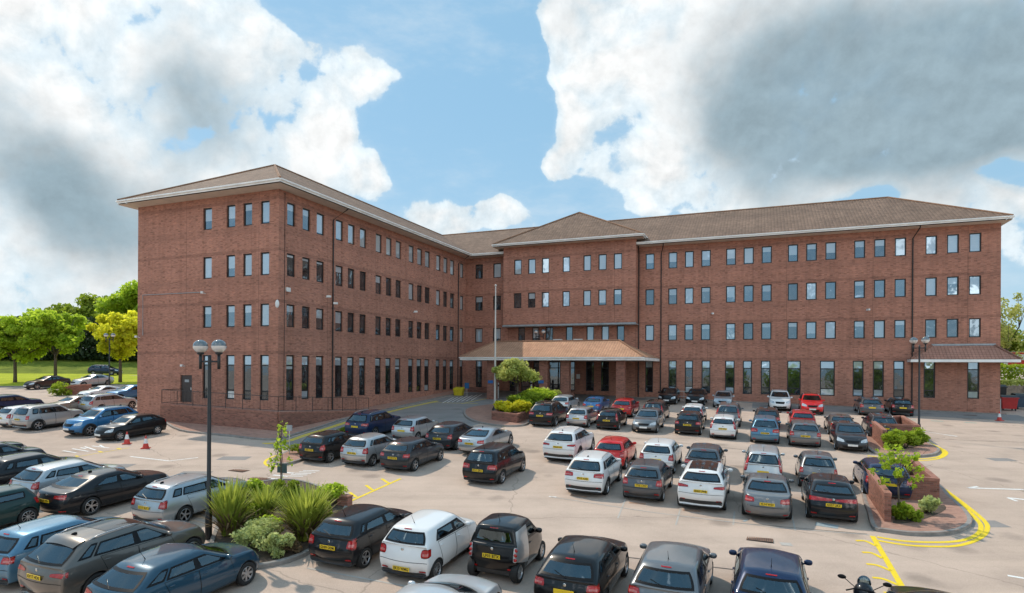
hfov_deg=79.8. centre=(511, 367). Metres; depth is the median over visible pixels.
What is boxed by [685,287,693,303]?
window
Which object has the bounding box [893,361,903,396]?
window
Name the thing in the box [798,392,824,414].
parked car
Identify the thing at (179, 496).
parked car
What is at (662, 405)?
parked car
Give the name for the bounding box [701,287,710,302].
window
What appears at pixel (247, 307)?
window
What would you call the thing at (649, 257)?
window
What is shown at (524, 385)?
window
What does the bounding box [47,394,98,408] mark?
parked car
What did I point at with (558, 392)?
shrub
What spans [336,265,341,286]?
window
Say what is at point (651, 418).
parked car
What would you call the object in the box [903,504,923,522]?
shrub
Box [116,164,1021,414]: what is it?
office building
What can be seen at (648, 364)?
window
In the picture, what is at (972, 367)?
window
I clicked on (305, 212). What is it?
window
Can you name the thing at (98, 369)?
parked car
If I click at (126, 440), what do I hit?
traffic cone
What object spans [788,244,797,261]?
window
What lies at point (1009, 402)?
wheeled bin
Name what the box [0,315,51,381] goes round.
street tree
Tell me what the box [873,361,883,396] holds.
window
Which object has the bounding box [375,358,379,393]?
window
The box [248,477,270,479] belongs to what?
drain cover
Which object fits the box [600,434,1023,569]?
tar seam
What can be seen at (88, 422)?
parked car
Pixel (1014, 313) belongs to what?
tree
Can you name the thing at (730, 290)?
window
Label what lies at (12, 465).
parked car
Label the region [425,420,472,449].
parked car
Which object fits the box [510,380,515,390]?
window
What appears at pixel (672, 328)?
window
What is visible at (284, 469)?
sign
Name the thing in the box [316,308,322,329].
window
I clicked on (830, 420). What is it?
parked car
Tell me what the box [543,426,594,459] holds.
parked car
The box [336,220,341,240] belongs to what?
window
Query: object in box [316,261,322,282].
window
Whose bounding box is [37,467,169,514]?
parked car
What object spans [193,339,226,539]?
street lamp
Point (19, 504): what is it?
parked car
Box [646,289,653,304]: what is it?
window
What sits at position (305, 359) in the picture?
window
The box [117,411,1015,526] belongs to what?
asphalt patch
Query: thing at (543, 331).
street lamp
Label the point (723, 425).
parked car
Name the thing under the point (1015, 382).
hedge
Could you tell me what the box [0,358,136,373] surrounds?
grass bank
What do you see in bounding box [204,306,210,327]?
window
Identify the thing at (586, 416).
parked car
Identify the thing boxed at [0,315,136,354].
hedge
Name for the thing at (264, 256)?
window
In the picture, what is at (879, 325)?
window
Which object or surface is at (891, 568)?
yellow line
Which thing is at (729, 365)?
window
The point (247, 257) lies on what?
window
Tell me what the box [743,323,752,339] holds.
window
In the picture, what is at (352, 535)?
parked car
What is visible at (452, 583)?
parked car
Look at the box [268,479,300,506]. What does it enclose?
shrub
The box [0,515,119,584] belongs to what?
parked car
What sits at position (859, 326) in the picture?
window
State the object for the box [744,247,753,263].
window
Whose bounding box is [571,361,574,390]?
window
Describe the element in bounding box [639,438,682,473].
parked car
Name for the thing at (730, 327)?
window
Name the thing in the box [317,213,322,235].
window
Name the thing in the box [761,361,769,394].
window
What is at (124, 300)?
tree
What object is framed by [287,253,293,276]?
window
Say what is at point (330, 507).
shrub
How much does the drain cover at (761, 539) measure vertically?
0.021 m
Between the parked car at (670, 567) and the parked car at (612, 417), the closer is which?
the parked car at (670, 567)
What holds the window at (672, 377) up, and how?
in the office building
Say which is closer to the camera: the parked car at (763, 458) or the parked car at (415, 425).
the parked car at (763, 458)
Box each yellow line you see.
[76,398,989,592]
[265,401,437,443]
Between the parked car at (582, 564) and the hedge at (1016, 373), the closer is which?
the parked car at (582, 564)
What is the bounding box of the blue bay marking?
[743,520,838,528]
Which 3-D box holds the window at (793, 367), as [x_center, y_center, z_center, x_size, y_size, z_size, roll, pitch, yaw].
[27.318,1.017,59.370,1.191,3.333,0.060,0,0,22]
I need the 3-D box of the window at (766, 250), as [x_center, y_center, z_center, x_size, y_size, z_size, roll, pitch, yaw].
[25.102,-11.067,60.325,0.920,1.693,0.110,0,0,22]
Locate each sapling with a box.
[267,421,292,480]
[867,442,928,506]
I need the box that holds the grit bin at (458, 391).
[453,387,464,395]
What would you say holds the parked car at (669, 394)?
on the ground at (992, 560)
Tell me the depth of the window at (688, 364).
63.07 m
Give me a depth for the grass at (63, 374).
89.64 m
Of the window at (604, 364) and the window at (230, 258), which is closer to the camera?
the window at (230, 258)
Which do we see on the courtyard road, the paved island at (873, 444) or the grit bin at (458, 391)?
the grit bin at (458, 391)
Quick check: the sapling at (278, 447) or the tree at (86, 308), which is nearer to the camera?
the sapling at (278, 447)
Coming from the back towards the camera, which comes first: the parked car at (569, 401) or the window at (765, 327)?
the window at (765, 327)
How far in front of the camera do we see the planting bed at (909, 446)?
36.98 m
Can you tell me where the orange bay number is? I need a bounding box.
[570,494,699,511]
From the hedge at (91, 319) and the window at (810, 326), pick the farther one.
the hedge at (91, 319)
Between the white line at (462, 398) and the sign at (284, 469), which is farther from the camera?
the white line at (462, 398)
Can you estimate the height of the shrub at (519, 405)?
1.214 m
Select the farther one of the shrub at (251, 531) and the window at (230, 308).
the window at (230, 308)
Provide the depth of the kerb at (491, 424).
45.45 m
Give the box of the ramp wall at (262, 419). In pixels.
[160,389,368,430]
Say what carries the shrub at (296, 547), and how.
on the planting bed at (265, 556)
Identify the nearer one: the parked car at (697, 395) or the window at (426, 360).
the parked car at (697, 395)
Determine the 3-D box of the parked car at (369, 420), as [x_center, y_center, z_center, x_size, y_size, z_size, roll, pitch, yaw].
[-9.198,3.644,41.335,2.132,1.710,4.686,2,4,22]
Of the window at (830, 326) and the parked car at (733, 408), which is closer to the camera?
the parked car at (733, 408)
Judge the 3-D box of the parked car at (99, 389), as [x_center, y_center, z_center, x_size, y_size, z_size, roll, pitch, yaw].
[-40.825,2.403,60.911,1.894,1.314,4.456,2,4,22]
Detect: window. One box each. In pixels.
[203,355,207,397]
[204,208,211,229]
[204,257,211,278]
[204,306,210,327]
[227,255,234,277]
[227,305,234,326]
[227,355,233,398]
[228,205,234,227]
[243,355,250,399]
[244,203,251,225]
[244,254,251,275]
[244,304,250,326]
[261,252,268,274]
[261,303,268,325]
[261,355,268,399]
[262,201,269,223]
[286,355,293,399]
[287,202,293,226]
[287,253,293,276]
[287,304,293,326]
[302,257,308,279]
[302,306,308,328]
[302,355,308,398]
[303,208,308,230]
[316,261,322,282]
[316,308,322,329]
[316,356,322,396]
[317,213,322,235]
[335,311,341,331]
[335,356,340,396]
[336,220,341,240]
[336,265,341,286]
[347,357,352,395]
[359,357,364,394]
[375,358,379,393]
[385,358,389,393]
[395,358,399,392]
[408,359,411,391]
[416,359,420,391]
[424,359,428,390]
[436,359,438,389]
[476,361,481,386]
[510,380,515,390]
[521,361,529,390]
[533,361,538,387]
[550,361,560,389]
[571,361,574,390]
[586,361,593,390]
[601,361,608,390]
[614,289,621,304]
[645,325,653,340]
[645,361,652,391]
[646,254,653,269]
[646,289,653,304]
[668,288,676,304]
[668,324,676,340]
[668,361,676,386]
[669,252,676,267]
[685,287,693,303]
[685,324,692,339]
[685,361,692,392]
[701,250,710,266]
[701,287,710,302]
[701,324,709,339]
[702,361,709,392]
[725,361,734,393]
[726,248,735,264]
[726,286,735,302]
[726,323,735,339]
[743,285,753,301]
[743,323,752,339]
[743,361,751,393]
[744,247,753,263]
[761,284,771,301]
[761,322,770,339]
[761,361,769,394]
[762,246,771,262]
[787,322,797,338]
[787,361,800,394]
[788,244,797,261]
[788,283,797,300]
[806,243,816,260]
[806,282,816,299]
[806,322,815,338]
[820,361,834,395]
[825,242,835,259]
[825,282,835,298]
[825,321,835,338]
[853,361,862,395]
[854,240,864,257]
[854,280,864,298]
[854,321,864,338]
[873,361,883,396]
[874,239,884,256]
[874,279,884,297]
[874,320,884,337]
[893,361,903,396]
[894,320,904,337]
[924,362,934,397]
[967,362,978,398]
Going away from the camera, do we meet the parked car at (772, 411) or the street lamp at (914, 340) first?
the street lamp at (914, 340)
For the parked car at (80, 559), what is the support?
on the ground at (992, 560)
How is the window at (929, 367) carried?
in the office building
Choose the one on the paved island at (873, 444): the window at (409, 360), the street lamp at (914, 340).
the street lamp at (914, 340)
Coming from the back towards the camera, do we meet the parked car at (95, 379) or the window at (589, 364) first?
the parked car at (95, 379)
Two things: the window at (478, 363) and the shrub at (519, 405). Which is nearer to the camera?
the shrub at (519, 405)
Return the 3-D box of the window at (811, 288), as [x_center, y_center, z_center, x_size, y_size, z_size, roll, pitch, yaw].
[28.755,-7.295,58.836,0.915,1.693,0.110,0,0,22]
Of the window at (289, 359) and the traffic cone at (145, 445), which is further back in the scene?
the window at (289, 359)
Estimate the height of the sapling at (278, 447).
3.617 m
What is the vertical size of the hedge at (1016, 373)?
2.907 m
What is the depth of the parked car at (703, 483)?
24.25 m
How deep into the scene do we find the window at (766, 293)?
60.31 m
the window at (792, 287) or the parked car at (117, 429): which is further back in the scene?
the window at (792, 287)
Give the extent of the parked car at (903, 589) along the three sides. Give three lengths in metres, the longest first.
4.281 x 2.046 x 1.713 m
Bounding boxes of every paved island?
[273,451,299,462]
[465,404,528,424]
[860,485,971,532]
[865,433,938,454]
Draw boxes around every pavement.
[159,389,464,437]
[645,396,1005,413]
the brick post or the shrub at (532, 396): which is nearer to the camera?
the brick post
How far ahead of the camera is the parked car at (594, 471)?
26.44 m
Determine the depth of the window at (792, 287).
59.42 m
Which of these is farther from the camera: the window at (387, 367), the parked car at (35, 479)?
the window at (387, 367)
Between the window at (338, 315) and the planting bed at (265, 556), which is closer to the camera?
the planting bed at (265, 556)
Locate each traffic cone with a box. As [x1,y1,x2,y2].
[122,432,131,443]
[140,436,150,448]
[995,411,1003,420]
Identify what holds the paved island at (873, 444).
on the kerb at (921, 455)
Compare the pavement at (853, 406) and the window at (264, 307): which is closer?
the window at (264, 307)
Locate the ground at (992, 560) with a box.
[0,372,1023,592]
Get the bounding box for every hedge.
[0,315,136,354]
[1,328,136,360]
[1000,363,1023,383]
[1000,379,1023,385]
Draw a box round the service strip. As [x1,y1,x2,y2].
[752,403,1023,420]
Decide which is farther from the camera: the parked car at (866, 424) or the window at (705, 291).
the window at (705, 291)
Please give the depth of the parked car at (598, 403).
51.89 m
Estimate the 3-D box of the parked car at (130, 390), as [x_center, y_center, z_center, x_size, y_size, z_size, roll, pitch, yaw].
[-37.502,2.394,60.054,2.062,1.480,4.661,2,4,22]
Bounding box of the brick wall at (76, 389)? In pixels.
[63,384,91,395]
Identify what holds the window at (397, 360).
in the office building
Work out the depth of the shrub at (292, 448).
34.23 m
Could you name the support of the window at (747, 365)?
in the office building
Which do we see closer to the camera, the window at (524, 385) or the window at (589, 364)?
the window at (589, 364)
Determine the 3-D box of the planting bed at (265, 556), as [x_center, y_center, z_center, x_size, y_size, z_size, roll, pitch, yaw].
[-8.657,5.545,23.545,4.845,0.669,10.849,0,0,-21]
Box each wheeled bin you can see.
[1000,384,1007,394]
[1000,395,1018,410]
[1011,393,1023,408]
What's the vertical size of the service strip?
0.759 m
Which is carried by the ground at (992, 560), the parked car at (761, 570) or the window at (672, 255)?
the parked car at (761, 570)
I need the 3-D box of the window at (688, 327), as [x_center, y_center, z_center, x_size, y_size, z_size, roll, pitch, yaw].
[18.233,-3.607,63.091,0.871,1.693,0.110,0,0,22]
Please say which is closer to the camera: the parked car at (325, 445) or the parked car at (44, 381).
the parked car at (325, 445)
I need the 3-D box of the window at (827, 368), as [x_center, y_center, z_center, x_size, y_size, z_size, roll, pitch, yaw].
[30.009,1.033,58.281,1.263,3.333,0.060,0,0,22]
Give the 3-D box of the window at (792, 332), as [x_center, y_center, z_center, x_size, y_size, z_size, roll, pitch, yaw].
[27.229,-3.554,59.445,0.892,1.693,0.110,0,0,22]
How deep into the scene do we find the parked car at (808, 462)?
28.00 m
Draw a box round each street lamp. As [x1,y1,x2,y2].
[104,333,115,384]
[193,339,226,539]
[534,329,545,387]
[909,337,929,426]
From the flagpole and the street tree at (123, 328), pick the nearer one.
the flagpole
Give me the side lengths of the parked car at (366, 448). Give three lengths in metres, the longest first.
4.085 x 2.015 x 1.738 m
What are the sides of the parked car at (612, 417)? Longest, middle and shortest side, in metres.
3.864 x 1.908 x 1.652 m
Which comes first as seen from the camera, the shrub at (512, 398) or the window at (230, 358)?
the window at (230, 358)
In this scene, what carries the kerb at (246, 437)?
on the ground at (992, 560)
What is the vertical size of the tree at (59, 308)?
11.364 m
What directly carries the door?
in the office building
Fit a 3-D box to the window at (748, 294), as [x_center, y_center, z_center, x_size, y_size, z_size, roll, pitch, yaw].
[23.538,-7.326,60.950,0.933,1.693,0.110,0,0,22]
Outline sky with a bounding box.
[0,0,1023,340]
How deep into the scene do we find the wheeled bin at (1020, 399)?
56.23 m
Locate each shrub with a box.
[47,381,72,395]
[229,516,283,547]
[242,477,268,497]
[242,501,263,525]
[255,532,295,558]
[259,514,283,533]
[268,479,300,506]
[278,539,302,552]
[286,444,299,452]
[315,482,348,503]
[321,502,333,518]
[493,400,512,412]
[506,394,532,405]
[508,399,531,412]
[518,390,543,404]
[526,386,557,399]
[542,387,561,399]
[881,428,906,448]
[888,429,920,446]
[891,501,910,519]
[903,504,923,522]
[911,427,930,444]
[917,495,942,512]
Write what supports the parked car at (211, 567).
on the ground at (992, 560)
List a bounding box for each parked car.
[0,394,43,409]
[0,404,31,425]
[0,441,25,446]
[0,442,47,455]
[0,452,83,484]
[0,479,39,525]
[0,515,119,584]
[9,459,126,494]
[11,403,83,429]
[17,518,205,592]
[23,375,70,389]
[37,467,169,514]
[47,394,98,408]
[62,404,138,435]
[70,373,113,384]
[77,385,119,394]
[78,393,136,410]
[84,542,259,592]
[87,365,122,374]
[94,413,166,440]
[106,384,136,397]
[131,473,250,521]
[299,430,352,462]
[308,504,412,567]
[340,432,395,465]
[345,409,400,435]
[380,436,443,470]
[380,509,476,578]
[391,415,438,438]
[396,574,501,592]
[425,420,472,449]
[458,426,512,451]
[462,442,525,483]
[467,513,545,582]
[529,400,568,425]
[534,535,628,592]
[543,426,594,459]
[552,394,579,409]
[564,450,621,494]
[566,404,597,427]
[583,396,610,411]
[594,436,636,468]
[596,407,626,429]
[612,398,639,416]
[623,458,673,500]
[628,541,716,592]
[632,406,663,432]
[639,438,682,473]
[643,399,669,421]
[658,387,680,403]
[675,410,705,434]
[677,460,732,509]
[682,403,707,419]
[684,443,727,465]
[685,387,707,404]
[709,414,739,438]
[712,388,734,406]
[715,402,743,426]
[729,547,812,592]
[740,472,793,518]
[742,444,784,481]
[749,415,780,443]
[752,407,781,429]
[767,389,792,410]
[785,419,820,446]
[786,409,815,422]
[793,450,837,485]
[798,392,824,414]
[799,473,857,521]
[824,414,853,433]
[829,420,868,451]
[853,457,912,497]
[854,396,883,414]
[861,413,896,435]
[884,397,913,415]
[886,586,949,592]
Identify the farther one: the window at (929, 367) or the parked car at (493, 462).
the window at (929, 367)
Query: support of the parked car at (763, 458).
on the ground at (992, 560)
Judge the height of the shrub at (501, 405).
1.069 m
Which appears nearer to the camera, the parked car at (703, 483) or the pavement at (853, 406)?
the parked car at (703, 483)
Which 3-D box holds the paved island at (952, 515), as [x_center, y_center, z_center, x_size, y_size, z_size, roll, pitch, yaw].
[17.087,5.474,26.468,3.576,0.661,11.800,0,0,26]
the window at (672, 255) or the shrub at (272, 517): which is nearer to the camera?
the shrub at (272, 517)
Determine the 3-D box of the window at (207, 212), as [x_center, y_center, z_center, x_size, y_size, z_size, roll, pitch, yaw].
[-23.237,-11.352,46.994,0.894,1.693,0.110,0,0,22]
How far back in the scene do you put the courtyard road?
55.09 m
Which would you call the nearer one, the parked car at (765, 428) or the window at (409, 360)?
the parked car at (765, 428)
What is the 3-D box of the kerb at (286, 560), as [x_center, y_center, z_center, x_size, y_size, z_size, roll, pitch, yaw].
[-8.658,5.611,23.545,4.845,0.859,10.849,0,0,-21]
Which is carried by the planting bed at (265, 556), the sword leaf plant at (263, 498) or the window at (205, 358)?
the sword leaf plant at (263, 498)
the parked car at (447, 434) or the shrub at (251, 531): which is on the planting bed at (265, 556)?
the shrub at (251, 531)
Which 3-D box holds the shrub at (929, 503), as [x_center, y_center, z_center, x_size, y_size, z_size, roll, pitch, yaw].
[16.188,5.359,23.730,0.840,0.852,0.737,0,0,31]
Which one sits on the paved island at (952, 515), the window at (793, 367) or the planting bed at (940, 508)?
the planting bed at (940, 508)
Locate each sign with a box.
[277,463,286,479]
[286,425,291,452]
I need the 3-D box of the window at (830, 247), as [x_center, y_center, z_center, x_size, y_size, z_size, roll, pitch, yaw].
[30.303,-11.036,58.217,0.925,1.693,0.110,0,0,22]
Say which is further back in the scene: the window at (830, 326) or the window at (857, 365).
the window at (830, 326)
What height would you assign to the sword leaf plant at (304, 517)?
1.942 m
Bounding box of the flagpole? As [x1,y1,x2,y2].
[492,284,496,410]
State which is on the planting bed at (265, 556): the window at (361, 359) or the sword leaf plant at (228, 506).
the sword leaf plant at (228, 506)
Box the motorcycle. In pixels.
[837,574,891,592]
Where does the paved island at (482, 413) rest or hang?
on the kerb at (491, 424)
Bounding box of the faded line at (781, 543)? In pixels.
[307,497,867,585]
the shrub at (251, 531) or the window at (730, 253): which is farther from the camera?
the window at (730, 253)
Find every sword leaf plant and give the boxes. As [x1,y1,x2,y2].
[197,474,262,536]
[245,479,287,517]
[261,481,338,541]
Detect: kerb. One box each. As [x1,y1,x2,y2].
[0,384,129,386]
[158,390,465,440]
[209,478,347,568]
[273,450,302,464]
[464,403,529,426]
[645,397,1006,414]
[860,484,971,535]
[865,431,939,456]
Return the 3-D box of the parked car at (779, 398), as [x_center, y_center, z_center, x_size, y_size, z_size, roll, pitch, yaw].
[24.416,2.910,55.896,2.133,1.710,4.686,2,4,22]
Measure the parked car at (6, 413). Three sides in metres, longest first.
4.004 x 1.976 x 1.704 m
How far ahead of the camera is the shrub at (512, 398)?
49.62 m
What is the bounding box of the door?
[181,375,191,401]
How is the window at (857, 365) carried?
in the office building
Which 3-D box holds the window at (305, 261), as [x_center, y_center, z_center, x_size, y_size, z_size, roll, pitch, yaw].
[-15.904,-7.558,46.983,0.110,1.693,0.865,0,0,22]
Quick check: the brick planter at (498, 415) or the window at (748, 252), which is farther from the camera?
the window at (748, 252)
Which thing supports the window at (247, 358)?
in the office building
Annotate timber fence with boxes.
[1003,384,1023,394]
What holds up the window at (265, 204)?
in the office building
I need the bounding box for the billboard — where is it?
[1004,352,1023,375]
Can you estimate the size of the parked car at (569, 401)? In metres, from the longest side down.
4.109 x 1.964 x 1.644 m
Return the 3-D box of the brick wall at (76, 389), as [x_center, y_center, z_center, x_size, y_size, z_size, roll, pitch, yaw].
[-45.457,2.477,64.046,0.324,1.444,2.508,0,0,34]
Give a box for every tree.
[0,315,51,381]
[16,307,92,374]
[44,303,72,313]
[62,293,107,324]
[85,310,137,381]
[93,279,137,317]
[491,358,541,394]
[1000,326,1023,363]
[1001,292,1023,359]
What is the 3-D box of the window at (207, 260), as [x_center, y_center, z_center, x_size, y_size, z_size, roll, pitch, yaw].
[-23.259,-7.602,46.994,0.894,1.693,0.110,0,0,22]
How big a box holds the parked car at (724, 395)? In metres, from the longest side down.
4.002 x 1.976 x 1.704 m
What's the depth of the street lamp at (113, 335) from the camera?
71.64 m
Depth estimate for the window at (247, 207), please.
45.48 m
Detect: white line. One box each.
[66,431,1023,578]
[443,394,481,402]
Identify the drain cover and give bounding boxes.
[228,469,249,471]
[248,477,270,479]
[746,537,772,542]
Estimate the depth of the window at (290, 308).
45.56 m
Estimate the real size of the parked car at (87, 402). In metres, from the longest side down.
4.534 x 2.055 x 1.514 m
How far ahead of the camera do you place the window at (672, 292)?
63.70 m
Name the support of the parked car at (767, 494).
on the ground at (992, 560)
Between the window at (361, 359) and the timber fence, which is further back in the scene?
the timber fence
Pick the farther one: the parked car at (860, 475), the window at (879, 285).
the window at (879, 285)
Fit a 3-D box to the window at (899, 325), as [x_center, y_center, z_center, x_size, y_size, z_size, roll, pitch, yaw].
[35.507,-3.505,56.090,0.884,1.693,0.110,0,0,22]
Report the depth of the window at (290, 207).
45.51 m
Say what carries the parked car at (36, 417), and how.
on the ground at (992, 560)
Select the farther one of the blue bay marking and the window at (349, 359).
the window at (349, 359)
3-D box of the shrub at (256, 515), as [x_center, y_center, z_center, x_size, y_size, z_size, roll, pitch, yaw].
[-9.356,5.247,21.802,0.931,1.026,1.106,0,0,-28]
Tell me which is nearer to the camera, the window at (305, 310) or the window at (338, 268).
the window at (305, 310)
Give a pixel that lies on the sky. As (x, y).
(443, 117)
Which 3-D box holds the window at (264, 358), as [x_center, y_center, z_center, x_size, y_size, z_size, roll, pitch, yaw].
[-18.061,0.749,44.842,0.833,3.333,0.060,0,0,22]
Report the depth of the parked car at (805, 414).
43.57 m
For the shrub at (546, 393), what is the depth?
53.97 m
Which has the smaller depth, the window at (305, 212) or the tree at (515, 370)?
the window at (305, 212)
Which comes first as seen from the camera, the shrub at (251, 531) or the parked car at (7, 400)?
the shrub at (251, 531)
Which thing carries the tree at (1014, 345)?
on the ground at (992, 560)
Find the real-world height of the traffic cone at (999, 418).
0.750 m
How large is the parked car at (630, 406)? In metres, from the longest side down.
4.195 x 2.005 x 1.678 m
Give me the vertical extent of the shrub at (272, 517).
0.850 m
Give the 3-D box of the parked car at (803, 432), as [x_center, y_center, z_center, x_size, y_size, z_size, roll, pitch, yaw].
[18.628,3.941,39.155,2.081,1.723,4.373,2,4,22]
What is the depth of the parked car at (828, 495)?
22.94 m
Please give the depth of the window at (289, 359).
45.51 m
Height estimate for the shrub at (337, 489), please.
1.028 m
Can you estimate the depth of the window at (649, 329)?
64.58 m
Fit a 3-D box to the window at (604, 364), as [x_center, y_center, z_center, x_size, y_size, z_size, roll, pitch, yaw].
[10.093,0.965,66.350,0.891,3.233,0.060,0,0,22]
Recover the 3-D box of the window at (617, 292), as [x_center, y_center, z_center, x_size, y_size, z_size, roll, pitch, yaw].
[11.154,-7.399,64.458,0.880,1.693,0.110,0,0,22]
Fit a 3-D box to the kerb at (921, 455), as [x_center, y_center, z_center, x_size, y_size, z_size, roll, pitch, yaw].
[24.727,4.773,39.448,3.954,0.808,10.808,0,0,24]
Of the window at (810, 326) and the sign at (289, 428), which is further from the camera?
the window at (810, 326)
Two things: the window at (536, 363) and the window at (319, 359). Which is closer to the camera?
the window at (319, 359)
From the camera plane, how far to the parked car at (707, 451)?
29.74 m
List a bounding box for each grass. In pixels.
[0,373,136,375]
[0,375,136,385]
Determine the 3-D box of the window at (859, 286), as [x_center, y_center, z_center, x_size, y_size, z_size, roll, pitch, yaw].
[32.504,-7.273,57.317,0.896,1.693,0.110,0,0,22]
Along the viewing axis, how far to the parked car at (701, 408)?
46.74 m
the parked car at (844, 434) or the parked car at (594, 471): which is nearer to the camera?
the parked car at (594, 471)
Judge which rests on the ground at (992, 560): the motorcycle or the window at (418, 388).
the motorcycle
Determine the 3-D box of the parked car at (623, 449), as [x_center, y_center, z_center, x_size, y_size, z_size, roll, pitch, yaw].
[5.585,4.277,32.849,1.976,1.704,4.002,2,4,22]
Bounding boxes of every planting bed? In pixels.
[214,480,343,562]
[889,444,921,450]
[893,505,945,522]
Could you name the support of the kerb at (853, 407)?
on the ground at (992, 560)
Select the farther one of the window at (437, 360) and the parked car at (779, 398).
the window at (437, 360)
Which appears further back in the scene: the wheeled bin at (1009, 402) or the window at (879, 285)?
the window at (879, 285)
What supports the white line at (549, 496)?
on the ground at (992, 560)
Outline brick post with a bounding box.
[337,494,352,505]
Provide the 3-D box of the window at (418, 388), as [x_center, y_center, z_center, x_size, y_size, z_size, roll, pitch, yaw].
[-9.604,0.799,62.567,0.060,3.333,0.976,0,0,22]
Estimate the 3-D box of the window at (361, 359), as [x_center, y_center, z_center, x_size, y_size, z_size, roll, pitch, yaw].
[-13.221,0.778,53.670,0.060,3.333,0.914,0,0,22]
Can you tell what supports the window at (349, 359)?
in the office building
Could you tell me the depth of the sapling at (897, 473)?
23.00 m
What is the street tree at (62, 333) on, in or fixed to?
on the grass at (6, 380)
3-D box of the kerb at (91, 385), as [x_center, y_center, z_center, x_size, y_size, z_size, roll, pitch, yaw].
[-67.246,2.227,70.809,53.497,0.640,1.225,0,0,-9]
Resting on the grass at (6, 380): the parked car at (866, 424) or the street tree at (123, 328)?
the street tree at (123, 328)
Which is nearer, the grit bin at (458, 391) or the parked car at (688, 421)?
the parked car at (688, 421)
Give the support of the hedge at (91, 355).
on the grass bank
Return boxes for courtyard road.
[273,390,650,444]
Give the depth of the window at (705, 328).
62.46 m
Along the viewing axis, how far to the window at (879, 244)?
56.69 m
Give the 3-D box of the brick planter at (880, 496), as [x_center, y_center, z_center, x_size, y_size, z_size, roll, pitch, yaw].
[16.565,5.230,26.081,2.606,1.839,8.422,0,0,22]
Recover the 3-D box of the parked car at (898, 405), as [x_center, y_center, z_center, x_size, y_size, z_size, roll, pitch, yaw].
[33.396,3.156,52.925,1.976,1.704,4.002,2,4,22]
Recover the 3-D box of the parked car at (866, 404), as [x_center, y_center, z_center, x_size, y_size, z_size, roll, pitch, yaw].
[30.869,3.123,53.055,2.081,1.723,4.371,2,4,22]
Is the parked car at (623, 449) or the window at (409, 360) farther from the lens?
the window at (409, 360)
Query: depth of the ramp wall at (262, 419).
43.92 m
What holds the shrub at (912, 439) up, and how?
on the planting bed at (909, 446)
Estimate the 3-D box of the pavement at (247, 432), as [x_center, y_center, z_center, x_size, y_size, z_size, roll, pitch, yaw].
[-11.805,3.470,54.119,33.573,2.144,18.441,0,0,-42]
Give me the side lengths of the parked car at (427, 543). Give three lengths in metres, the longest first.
3.849 x 1.994 x 1.795 m
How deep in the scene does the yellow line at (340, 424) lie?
43.42 m
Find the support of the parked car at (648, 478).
on the ground at (992, 560)
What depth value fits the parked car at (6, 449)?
30.34 m
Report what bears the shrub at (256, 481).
on the planting bed at (265, 556)
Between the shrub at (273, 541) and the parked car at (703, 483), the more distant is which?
the parked car at (703, 483)
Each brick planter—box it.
[491,408,531,422]
[861,459,939,521]
[866,415,919,447]

